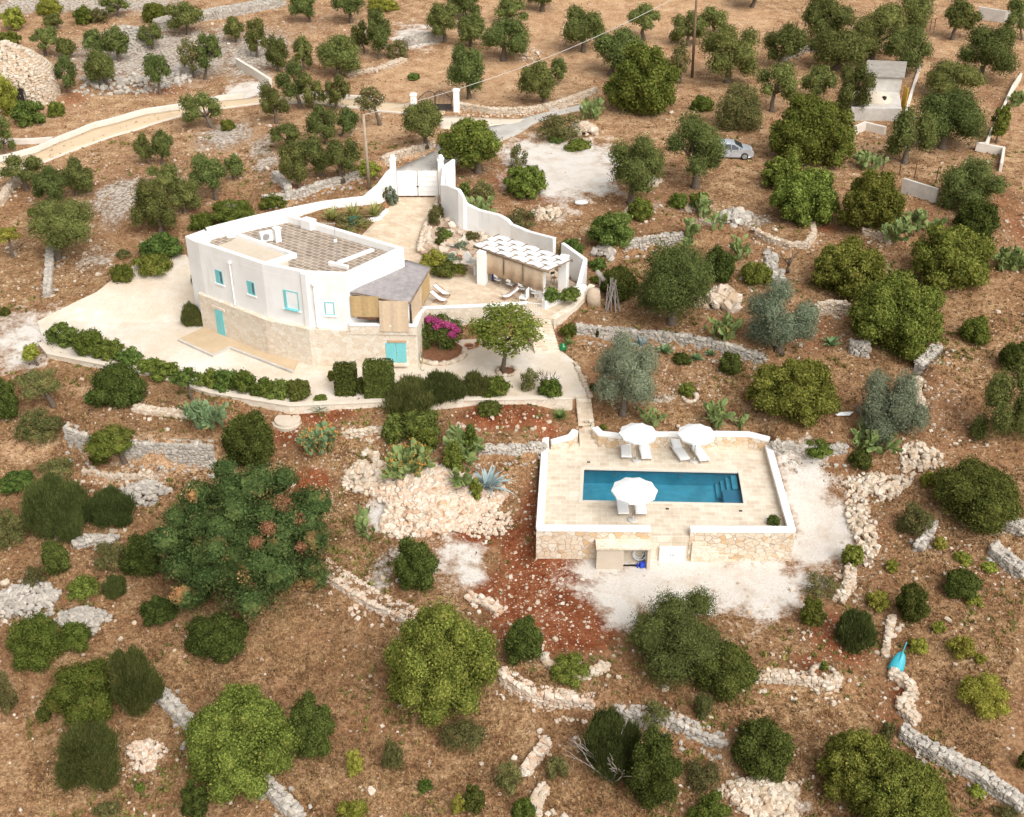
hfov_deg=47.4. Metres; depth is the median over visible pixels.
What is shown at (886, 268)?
prickly pear
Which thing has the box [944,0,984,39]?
olive tree
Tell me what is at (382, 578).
loose stones
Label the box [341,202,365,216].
agave
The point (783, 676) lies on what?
dry stone wall
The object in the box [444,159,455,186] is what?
wing wall
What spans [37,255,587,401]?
courtyard
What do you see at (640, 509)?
sun lounger
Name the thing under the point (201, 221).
shrub
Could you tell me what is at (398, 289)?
veranda
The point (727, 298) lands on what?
rubble heap
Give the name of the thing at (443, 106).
iron gate
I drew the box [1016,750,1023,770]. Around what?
dark shrub
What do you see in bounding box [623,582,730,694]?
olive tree
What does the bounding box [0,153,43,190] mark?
olive tree
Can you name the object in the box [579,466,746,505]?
swimming pool
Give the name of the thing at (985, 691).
spurge bush
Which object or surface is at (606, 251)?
rubble heap
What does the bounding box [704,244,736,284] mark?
dark shrub
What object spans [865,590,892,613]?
spurge bush
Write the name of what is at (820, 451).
shrub
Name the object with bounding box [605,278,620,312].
pole stack
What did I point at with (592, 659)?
green weeds
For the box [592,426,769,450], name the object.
pool wall
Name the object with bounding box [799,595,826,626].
shrub
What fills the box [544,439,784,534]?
pool deck
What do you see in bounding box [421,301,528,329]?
retaining wall
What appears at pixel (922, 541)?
dry stone wall
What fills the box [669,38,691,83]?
tree
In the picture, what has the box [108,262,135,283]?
shrub
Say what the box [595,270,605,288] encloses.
log
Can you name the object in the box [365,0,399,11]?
spurge bush
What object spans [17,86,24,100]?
doorway
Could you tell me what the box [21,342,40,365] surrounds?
spurge bush
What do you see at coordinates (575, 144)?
shrub
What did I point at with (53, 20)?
olive tree
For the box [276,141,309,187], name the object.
olive tree
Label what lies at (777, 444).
dry stone wall
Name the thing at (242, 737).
broadleaf tree
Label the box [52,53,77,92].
olive tree
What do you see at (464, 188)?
leafy bush
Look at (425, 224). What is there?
edging stones
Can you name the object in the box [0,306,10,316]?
dark shrub
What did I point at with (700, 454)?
sun lounger
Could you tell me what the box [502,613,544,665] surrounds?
dark shrub
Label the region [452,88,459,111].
gate pillar
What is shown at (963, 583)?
dark shrub
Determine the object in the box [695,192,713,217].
prickly pear
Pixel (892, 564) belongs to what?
spurge bush
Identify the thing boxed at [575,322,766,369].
dry stone wall
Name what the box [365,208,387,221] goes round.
bed kerb
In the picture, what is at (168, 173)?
olive tree
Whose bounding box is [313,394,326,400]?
shrub
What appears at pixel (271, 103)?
olive tree
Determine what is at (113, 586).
broom shrub
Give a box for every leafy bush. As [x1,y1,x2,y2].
[0,469,36,495]
[9,99,45,127]
[43,321,78,347]
[84,389,92,403]
[113,345,144,364]
[134,231,184,260]
[168,367,200,400]
[212,367,236,392]
[267,378,289,399]
[380,414,402,443]
[386,408,442,443]
[407,72,419,79]
[440,229,451,238]
[458,181,470,195]
[542,287,560,303]
[546,133,566,143]
[558,237,584,254]
[559,286,580,301]
[584,210,636,249]
[588,257,606,271]
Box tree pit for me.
[499,367,513,373]
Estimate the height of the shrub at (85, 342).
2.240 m
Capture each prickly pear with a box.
[177,397,228,431]
[295,419,338,455]
[354,504,374,542]
[380,437,436,480]
[442,423,485,465]
[448,466,472,487]
[465,196,496,211]
[579,96,604,119]
[638,406,666,426]
[680,217,700,245]
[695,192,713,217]
[703,398,735,428]
[704,210,727,230]
[704,313,744,341]
[729,234,751,260]
[729,411,748,428]
[850,417,903,454]
[852,149,888,170]
[880,219,911,242]
[885,263,892,275]
[896,207,946,235]
[992,245,1023,271]
[1007,90,1023,106]
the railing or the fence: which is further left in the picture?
the railing
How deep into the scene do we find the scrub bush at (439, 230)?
94.60 m
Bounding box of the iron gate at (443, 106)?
[418,90,451,109]
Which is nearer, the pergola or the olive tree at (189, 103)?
the pergola
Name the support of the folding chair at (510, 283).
on the terrace
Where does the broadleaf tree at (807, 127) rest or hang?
on the ground at (610, 600)
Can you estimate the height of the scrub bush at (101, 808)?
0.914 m
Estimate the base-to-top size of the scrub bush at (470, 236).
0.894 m
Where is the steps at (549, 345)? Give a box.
[529,318,559,353]
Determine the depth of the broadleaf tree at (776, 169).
99.50 m
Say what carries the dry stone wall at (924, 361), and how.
on the ground at (610, 600)
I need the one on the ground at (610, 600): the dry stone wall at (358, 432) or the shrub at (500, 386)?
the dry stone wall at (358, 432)
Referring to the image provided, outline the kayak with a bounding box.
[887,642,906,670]
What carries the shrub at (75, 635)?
on the ground at (610, 600)
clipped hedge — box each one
[332,360,357,396]
[362,357,394,398]
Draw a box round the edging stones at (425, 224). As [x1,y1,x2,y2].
[416,195,439,251]
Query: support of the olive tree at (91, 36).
on the ground at (610, 600)
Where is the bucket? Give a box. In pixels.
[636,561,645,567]
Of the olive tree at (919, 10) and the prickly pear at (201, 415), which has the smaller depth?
the prickly pear at (201, 415)
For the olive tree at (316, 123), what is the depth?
107.95 m
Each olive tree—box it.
[0,114,16,153]
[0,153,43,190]
[22,194,98,260]
[27,25,59,55]
[29,163,68,203]
[41,12,63,27]
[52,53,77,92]
[55,36,78,57]
[62,152,95,197]
[82,24,104,51]
[82,47,115,86]
[95,0,131,17]
[98,24,129,61]
[128,176,179,232]
[131,131,151,164]
[135,22,163,48]
[141,51,171,94]
[143,159,185,195]
[149,128,173,164]
[161,0,206,34]
[168,176,204,213]
[177,88,225,128]
[185,150,228,200]
[194,32,224,79]
[222,16,244,42]
[223,153,244,179]
[243,15,268,57]
[256,79,291,123]
[264,32,290,71]
[267,120,300,147]
[273,56,311,108]
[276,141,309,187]
[286,0,316,21]
[292,32,312,70]
[295,130,325,176]
[300,70,326,108]
[302,103,338,144]
[314,32,361,76]
[317,136,361,183]
[321,70,351,109]
[328,0,364,22]
[337,105,360,136]
[350,18,369,52]
[364,7,391,58]
[386,185,398,205]
[399,97,443,148]
[425,0,457,42]
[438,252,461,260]
[444,39,486,98]
[445,0,481,16]
[454,11,486,46]
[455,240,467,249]
[477,15,532,61]
[494,0,529,19]
[514,56,558,102]
[524,0,553,11]
[548,56,566,80]
[559,2,609,52]
[589,25,650,75]
[591,327,662,417]
[607,132,667,204]
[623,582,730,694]
[625,2,662,39]
[631,235,717,328]
[662,107,734,189]
[667,6,705,45]
[697,17,763,83]
[699,4,728,31]
[743,271,825,356]
[749,0,760,7]
[751,60,802,111]
[761,19,811,65]
[797,61,839,98]
[798,0,860,38]
[807,26,875,70]
[833,57,879,112]
[839,0,912,62]
[856,363,933,447]
[878,21,934,76]
[882,101,940,164]
[885,0,936,32]
[912,81,994,149]
[920,57,991,96]
[936,149,1010,210]
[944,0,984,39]
[950,19,1023,81]
[966,354,1023,442]
[1002,0,1023,40]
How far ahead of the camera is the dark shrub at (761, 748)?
56.79 m
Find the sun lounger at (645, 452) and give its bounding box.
[638,444,651,460]
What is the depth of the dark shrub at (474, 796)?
55.77 m
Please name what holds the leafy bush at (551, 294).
on the parapet wall at (546, 304)
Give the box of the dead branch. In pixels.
[562,708,645,782]
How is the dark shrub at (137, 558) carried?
on the ground at (610, 600)
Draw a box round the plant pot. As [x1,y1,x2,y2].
[464,343,473,348]
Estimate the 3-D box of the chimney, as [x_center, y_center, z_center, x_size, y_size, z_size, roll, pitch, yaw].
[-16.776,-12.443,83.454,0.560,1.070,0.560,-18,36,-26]
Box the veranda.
[349,260,430,331]
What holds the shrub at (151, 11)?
on the ground at (610, 600)
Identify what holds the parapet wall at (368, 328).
on the white house at (288, 296)
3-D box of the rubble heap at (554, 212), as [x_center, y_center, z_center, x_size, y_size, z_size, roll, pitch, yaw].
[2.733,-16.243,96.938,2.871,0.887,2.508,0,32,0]
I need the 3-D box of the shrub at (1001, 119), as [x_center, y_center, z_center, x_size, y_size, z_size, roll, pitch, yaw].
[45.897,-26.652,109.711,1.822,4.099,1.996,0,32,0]
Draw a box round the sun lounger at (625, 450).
[620,444,631,459]
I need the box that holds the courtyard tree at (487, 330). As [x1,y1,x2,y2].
[465,300,546,371]
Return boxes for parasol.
[611,477,657,522]
[619,423,656,462]
[677,424,715,463]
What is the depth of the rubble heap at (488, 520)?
71.07 m
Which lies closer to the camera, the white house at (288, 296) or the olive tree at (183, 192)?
the white house at (288, 296)
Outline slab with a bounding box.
[574,199,587,204]
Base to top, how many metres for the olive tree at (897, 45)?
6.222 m
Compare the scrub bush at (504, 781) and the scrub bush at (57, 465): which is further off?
the scrub bush at (57, 465)
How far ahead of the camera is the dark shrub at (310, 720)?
57.24 m
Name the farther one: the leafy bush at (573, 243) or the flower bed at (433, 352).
the leafy bush at (573, 243)
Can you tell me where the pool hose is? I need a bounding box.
[632,550,645,560]
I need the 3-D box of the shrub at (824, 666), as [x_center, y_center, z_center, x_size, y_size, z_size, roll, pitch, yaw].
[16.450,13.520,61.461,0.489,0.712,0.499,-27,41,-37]
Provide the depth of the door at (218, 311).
84.42 m
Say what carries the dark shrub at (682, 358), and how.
on the ground at (610, 600)
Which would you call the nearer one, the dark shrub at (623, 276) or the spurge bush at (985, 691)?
the spurge bush at (985, 691)
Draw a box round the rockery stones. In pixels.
[416,216,488,274]
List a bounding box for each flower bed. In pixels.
[324,210,381,220]
[421,341,461,361]
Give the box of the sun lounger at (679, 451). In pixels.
[669,438,689,462]
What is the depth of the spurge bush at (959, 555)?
67.35 m
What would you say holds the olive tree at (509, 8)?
on the ground at (610, 600)
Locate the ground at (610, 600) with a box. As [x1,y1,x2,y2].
[0,0,1023,816]
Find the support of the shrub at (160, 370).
on the courtyard
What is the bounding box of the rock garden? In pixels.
[419,204,488,276]
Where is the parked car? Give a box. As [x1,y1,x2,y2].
[718,138,753,159]
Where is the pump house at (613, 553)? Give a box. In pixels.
[595,539,651,568]
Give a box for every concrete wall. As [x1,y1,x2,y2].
[855,121,886,134]
[901,178,938,203]
[905,65,920,110]
[975,73,1021,146]
[975,142,1005,171]
[978,6,1023,22]
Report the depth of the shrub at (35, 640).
61.55 m
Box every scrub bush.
[0,507,25,550]
[0,670,18,715]
[9,405,65,446]
[13,367,62,408]
[21,565,47,588]
[34,454,75,478]
[91,7,108,22]
[91,537,126,572]
[91,798,122,816]
[115,248,131,259]
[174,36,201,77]
[334,212,373,233]
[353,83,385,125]
[378,738,405,770]
[382,186,388,201]
[386,38,409,58]
[428,204,440,225]
[435,226,453,236]
[437,204,444,217]
[439,717,490,753]
[462,231,481,240]
[471,178,495,199]
[493,759,522,796]
[506,207,538,228]
[508,142,527,167]
[520,367,540,391]
[534,111,585,140]
[545,754,569,779]
[639,696,672,732]
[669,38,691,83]
[683,757,721,794]
[693,691,714,720]
[713,78,765,132]
[800,570,841,601]
[879,721,896,741]
[895,499,937,536]
[988,802,1022,816]
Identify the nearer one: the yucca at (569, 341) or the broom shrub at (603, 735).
the broom shrub at (603, 735)
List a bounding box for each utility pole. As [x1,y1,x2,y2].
[362,114,370,189]
[691,0,697,77]
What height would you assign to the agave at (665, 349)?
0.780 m
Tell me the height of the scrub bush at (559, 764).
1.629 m
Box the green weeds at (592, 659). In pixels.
[0,127,1023,816]
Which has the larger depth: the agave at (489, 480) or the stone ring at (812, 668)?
the agave at (489, 480)
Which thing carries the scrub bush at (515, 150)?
on the ground at (610, 600)
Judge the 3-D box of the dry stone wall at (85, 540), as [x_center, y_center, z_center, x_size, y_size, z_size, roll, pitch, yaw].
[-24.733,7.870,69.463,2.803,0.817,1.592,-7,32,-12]
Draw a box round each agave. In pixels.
[319,206,342,220]
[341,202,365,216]
[348,216,359,225]
[362,202,384,215]
[469,464,514,497]
[631,336,649,348]
[659,343,673,354]
[689,352,704,360]
[704,349,716,354]
[821,335,844,346]
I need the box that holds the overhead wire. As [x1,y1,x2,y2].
[364,0,669,114]
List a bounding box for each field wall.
[0,136,52,143]
[235,58,271,85]
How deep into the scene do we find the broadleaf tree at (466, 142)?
101.07 m
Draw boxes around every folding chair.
[494,274,502,286]
[506,279,514,289]
[518,283,526,293]
[530,288,538,299]
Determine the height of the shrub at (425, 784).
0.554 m
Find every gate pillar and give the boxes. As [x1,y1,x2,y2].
[389,154,397,195]
[409,92,416,103]
[437,154,443,198]
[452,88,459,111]
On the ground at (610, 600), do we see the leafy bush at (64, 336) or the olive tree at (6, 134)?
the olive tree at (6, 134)
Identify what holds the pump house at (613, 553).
on the ground at (610, 600)
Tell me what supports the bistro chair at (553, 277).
on the terrace
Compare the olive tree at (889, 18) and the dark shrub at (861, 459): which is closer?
the dark shrub at (861, 459)
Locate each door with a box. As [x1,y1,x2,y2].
[212,305,225,335]
[385,340,407,366]
[901,85,908,106]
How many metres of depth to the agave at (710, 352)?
81.83 m
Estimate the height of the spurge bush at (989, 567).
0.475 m
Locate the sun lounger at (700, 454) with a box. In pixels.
[689,444,709,463]
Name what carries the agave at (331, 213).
on the ground at (610, 600)
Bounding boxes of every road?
[396,137,503,171]
[487,104,585,140]
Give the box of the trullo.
[0,40,60,111]
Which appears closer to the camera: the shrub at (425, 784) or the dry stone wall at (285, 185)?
the shrub at (425, 784)
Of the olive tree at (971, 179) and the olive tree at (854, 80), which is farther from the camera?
the olive tree at (854, 80)
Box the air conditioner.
[259,229,273,241]
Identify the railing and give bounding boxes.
[526,302,541,315]
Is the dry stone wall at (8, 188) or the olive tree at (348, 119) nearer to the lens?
the dry stone wall at (8, 188)
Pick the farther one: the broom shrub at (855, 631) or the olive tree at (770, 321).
the olive tree at (770, 321)
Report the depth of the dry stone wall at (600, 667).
61.53 m
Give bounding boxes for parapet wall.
[349,310,422,334]
[542,284,586,308]
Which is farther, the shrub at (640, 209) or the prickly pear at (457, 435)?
the shrub at (640, 209)
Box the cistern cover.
[272,415,300,431]
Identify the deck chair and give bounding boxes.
[430,289,447,304]
[432,283,451,296]
[501,286,519,300]
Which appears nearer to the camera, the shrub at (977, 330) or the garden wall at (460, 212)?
the shrub at (977, 330)
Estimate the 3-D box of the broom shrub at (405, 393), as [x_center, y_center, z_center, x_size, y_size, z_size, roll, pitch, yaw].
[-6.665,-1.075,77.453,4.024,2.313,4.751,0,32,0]
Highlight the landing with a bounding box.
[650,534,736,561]
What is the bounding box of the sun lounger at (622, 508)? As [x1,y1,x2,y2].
[616,500,628,515]
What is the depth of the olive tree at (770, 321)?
79.25 m
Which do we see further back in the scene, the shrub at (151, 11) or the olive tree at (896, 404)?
the shrub at (151, 11)
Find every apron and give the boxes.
[180,327,297,370]
[439,116,522,128]
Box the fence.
[882,154,938,182]
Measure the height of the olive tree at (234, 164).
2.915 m
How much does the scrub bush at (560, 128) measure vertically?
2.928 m
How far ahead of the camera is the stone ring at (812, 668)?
61.14 m
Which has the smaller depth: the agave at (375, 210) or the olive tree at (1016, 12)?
the agave at (375, 210)
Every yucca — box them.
[551,407,569,422]
[561,338,573,345]
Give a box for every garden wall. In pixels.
[206,167,395,230]
[441,166,555,268]
[561,242,586,285]
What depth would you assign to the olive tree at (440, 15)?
132.46 m
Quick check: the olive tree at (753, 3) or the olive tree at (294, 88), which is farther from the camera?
the olive tree at (753, 3)
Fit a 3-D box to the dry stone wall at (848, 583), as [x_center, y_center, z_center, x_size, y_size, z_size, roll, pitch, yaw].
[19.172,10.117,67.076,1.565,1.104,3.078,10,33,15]
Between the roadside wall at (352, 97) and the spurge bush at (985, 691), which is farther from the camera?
the roadside wall at (352, 97)
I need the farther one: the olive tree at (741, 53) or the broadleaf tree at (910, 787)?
the olive tree at (741, 53)
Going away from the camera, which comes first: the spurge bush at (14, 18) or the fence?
the fence
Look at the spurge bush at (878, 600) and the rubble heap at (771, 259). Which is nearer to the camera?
the spurge bush at (878, 600)
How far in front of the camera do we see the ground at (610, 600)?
75.15 m
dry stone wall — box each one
[0,176,22,206]
[36,246,65,297]
[62,421,216,479]
[71,531,119,549]
[80,466,153,491]
[131,403,188,422]
[152,0,286,28]
[155,687,194,750]
[257,772,311,816]
[261,168,377,207]
[270,170,294,192]
[325,557,419,639]
[341,425,384,443]
[345,57,408,77]
[381,140,437,165]
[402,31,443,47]
[455,422,545,432]
[457,86,597,118]
[464,590,507,616]
[474,441,548,469]
[495,666,595,723]
[511,735,552,776]
[530,781,556,816]
[540,651,620,682]
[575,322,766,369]
[613,702,728,759]
[623,231,684,257]
[741,667,848,706]
[752,221,821,253]
[770,438,848,473]
[778,46,814,61]
[814,299,850,319]
[831,562,857,604]
[848,338,871,358]
[859,227,891,246]
[874,614,904,658]
[887,666,929,725]
[898,722,1023,816]
[909,520,938,551]
[912,376,933,410]
[913,341,954,374]
[986,540,1023,578]
[1001,518,1023,535]
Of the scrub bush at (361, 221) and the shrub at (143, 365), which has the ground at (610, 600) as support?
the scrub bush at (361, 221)
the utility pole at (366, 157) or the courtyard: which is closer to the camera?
the courtyard
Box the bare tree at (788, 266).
[778,248,799,272]
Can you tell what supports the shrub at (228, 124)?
on the ground at (610, 600)
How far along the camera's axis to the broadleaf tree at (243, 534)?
63.44 m
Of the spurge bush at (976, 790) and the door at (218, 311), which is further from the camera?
the door at (218, 311)
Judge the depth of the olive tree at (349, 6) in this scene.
138.89 m
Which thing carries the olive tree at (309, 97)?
on the ground at (610, 600)
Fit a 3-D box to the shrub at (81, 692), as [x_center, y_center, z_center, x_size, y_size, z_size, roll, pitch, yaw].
[-22.036,14.489,60.060,4.278,2.706,4.254,20,37,29]
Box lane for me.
[0,96,445,172]
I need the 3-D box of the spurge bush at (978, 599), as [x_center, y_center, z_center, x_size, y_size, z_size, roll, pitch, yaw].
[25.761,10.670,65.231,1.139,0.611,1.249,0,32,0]
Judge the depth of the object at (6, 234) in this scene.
93.42 m
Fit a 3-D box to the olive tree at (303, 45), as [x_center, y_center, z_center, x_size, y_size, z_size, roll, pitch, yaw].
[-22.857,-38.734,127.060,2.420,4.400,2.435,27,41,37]
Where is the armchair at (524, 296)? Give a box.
[519,287,528,301]
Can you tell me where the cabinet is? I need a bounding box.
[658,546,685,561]
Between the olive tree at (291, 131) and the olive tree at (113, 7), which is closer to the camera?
the olive tree at (291, 131)
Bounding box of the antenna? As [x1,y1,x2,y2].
[319,222,337,261]
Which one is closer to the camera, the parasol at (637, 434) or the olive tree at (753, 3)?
the parasol at (637, 434)
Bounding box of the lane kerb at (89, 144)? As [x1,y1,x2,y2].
[0,102,402,177]
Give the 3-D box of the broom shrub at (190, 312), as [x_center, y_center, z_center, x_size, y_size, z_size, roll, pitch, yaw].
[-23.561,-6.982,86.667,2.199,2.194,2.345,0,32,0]
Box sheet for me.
[836,412,852,415]
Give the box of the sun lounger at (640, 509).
[634,504,646,515]
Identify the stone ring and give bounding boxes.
[420,346,467,365]
[495,364,517,376]
[681,392,698,403]
[808,663,837,694]
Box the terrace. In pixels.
[362,197,576,322]
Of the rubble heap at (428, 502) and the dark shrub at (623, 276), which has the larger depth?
the dark shrub at (623, 276)
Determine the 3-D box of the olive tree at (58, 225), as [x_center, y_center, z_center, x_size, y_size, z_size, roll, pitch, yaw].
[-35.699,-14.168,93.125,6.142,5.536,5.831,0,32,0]
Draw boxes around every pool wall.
[536,437,548,526]
[536,525,650,558]
[550,429,577,449]
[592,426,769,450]
[687,526,793,560]
[764,443,795,561]
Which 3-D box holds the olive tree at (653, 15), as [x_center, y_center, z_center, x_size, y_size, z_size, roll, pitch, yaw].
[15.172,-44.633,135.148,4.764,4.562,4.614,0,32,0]
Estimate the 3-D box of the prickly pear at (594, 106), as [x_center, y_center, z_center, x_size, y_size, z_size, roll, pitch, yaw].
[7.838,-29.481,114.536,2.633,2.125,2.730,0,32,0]
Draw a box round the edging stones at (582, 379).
[573,361,593,397]
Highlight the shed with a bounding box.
[848,60,908,120]
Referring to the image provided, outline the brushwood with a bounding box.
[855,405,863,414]
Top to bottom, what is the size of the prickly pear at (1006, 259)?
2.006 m
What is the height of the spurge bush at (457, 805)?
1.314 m
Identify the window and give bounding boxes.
[214,269,224,286]
[246,280,256,297]
[283,289,300,312]
[324,302,336,317]
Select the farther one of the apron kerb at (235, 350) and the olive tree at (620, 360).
the apron kerb at (235, 350)
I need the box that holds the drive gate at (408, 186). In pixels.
[397,171,437,195]
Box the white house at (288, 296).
[185,214,421,367]
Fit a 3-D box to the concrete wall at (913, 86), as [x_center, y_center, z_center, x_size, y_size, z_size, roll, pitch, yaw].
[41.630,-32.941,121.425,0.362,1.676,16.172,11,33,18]
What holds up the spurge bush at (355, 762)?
on the ground at (610, 600)
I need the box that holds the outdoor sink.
[460,251,476,275]
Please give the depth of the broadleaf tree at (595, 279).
88.83 m
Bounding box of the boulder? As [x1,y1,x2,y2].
[586,287,600,306]
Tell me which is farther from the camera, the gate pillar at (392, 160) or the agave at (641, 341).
the gate pillar at (392, 160)
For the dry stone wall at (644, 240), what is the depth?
92.53 m
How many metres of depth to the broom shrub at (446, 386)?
77.03 m
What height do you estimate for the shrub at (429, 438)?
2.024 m
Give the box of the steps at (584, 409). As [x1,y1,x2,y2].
[576,397,596,446]
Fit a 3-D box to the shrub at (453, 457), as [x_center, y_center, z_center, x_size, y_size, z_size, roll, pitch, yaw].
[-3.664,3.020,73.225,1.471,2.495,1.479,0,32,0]
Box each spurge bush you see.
[0,5,26,29]
[0,72,20,116]
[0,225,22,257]
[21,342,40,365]
[34,0,63,14]
[335,798,369,816]
[345,748,363,778]
[356,159,382,177]
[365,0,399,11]
[419,248,447,271]
[451,792,465,815]
[468,477,482,500]
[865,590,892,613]
[886,559,898,573]
[908,637,929,655]
[919,470,937,486]
[931,620,946,634]
[932,535,948,549]
[943,635,977,659]
[953,550,972,567]
[955,670,1013,722]
[962,594,983,606]
[966,782,988,799]
[974,653,987,663]
[980,561,998,572]
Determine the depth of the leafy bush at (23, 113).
115.19 m
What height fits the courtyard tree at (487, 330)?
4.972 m
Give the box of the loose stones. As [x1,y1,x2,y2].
[0,0,1023,816]
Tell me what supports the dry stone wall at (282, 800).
on the ground at (610, 600)
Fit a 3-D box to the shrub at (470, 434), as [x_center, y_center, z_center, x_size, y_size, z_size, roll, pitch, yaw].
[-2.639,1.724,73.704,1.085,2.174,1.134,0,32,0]
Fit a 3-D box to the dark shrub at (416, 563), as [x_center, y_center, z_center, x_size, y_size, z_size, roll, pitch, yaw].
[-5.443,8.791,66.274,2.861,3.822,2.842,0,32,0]
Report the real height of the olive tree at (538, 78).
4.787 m
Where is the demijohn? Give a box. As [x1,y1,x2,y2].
[559,341,566,350]
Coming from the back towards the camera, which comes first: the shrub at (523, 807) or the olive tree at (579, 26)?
the olive tree at (579, 26)
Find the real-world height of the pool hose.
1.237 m
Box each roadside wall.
[0,93,243,161]
[300,92,382,100]
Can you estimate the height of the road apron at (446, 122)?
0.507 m
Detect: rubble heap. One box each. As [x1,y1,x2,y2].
[0,579,61,619]
[53,605,112,635]
[74,71,180,96]
[98,24,154,52]
[120,479,172,506]
[125,737,167,772]
[162,63,197,84]
[342,447,389,493]
[368,462,508,539]
[465,502,513,538]
[513,48,543,61]
[531,205,561,221]
[566,120,599,139]
[590,243,615,260]
[647,177,667,186]
[684,203,711,212]
[698,283,742,313]
[717,206,754,227]
[717,774,800,816]
[763,248,786,283]
[840,471,913,505]
[843,487,880,567]
[899,441,943,476]
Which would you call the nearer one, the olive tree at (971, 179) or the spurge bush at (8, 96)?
the olive tree at (971, 179)
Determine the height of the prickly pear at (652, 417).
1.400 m
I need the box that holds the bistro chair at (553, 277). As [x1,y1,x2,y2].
[551,271,556,281]
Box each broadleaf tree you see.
[140,450,343,639]
[176,680,304,812]
[380,595,504,734]
[436,117,504,174]
[502,165,548,199]
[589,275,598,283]
[602,39,683,117]
[743,356,844,428]
[760,152,802,187]
[766,91,859,167]
[768,161,844,228]
[810,233,890,301]
[813,724,888,812]
[835,168,910,239]
[843,747,963,816]
[846,266,953,363]
[907,222,997,294]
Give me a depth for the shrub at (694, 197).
97.24 m
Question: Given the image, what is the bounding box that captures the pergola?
[473,234,572,298]
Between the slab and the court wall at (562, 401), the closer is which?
the court wall at (562, 401)
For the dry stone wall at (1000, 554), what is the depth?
66.82 m
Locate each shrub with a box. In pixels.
[0,29,22,44]
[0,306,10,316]
[0,377,18,421]
[2,609,67,676]
[18,467,91,544]
[27,207,38,215]
[35,706,51,722]
[38,655,117,728]
[39,538,71,576]
[46,100,65,117]
[50,715,125,795]
[58,619,92,652]
[65,573,100,601]
[70,327,103,356]
[72,4,92,24]
[81,423,136,464]
[82,483,136,530]
[85,359,149,409]
[88,456,109,465]
[92,337,125,361]
[100,571,126,601]
[105,643,168,719]
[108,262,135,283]
[118,531,161,580]
[130,252,174,276]
[134,781,145,792]
[136,357,159,373]
[136,594,178,627]
[140,2,166,22]
[146,360,179,382]
[179,779,210,816]
[180,301,202,326]
[180,580,211,608]
[181,610,249,669]
[186,210,215,230]
[197,367,219,388]
[209,198,254,222]
[220,118,236,130]
[220,407,276,469]
[229,367,257,392]
[248,376,274,397]
[257,191,287,209]
[285,378,311,401]
[288,688,337,762]
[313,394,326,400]
[327,370,332,380]
[355,376,363,393]
[382,372,439,418]
[390,535,440,592]
[408,425,439,452]
[417,778,433,793]
[421,368,471,406]
[430,260,455,277]
[435,236,443,244]
[442,440,464,472]
[451,263,467,275]
[461,368,493,397]
[462,422,477,450]
[462,783,484,815]
[477,399,502,418]
[484,375,512,397]
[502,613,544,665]
[511,797,536,816]
[533,370,561,382]
[536,376,563,398]
[549,651,592,688]
[560,322,577,339]
[563,137,591,152]
[578,700,642,784]
[589,383,597,390]
[599,263,639,304]
[600,424,606,430]
[625,723,683,810]
[626,196,654,221]
[668,192,687,207]
[672,352,691,364]
[678,382,696,396]
[685,787,732,816]
[688,191,710,211]
[689,94,714,111]
[689,635,763,705]
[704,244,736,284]
[719,349,742,375]
[728,713,797,783]
[739,261,774,287]
[767,514,780,525]
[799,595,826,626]
[804,436,833,460]
[819,660,829,670]
[832,606,878,654]
[841,544,863,566]
[847,448,872,470]
[894,581,932,623]
[927,453,1023,536]
[942,568,984,600]
[950,196,1000,238]
[959,314,990,344]
[990,103,1011,143]
[998,341,1023,370]
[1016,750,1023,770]
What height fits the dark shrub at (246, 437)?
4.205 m
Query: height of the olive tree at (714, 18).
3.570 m
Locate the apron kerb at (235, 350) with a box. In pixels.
[178,338,293,373]
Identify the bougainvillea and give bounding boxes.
[421,311,465,350]
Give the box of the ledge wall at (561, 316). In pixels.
[549,284,594,328]
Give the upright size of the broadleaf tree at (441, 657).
6.888 m
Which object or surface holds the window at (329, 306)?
in the white house at (288, 296)
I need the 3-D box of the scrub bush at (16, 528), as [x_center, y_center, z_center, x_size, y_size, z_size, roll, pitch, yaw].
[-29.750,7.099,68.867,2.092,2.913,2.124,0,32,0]
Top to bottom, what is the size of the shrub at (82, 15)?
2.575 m
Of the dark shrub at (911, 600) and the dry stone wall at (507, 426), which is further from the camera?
the dry stone wall at (507, 426)
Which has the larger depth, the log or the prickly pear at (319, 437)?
the log
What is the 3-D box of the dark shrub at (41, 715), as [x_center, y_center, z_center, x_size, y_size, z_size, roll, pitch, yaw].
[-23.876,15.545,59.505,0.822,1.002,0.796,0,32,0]
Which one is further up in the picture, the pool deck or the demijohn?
the demijohn
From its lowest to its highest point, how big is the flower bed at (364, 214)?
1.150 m
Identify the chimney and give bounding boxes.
[272,226,281,242]
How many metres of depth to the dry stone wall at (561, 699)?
59.99 m
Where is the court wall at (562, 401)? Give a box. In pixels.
[38,341,572,413]
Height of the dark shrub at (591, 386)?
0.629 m
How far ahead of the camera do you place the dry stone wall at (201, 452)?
73.77 m
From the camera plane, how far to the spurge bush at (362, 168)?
101.79 m
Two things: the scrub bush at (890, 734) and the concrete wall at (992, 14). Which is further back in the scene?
the concrete wall at (992, 14)

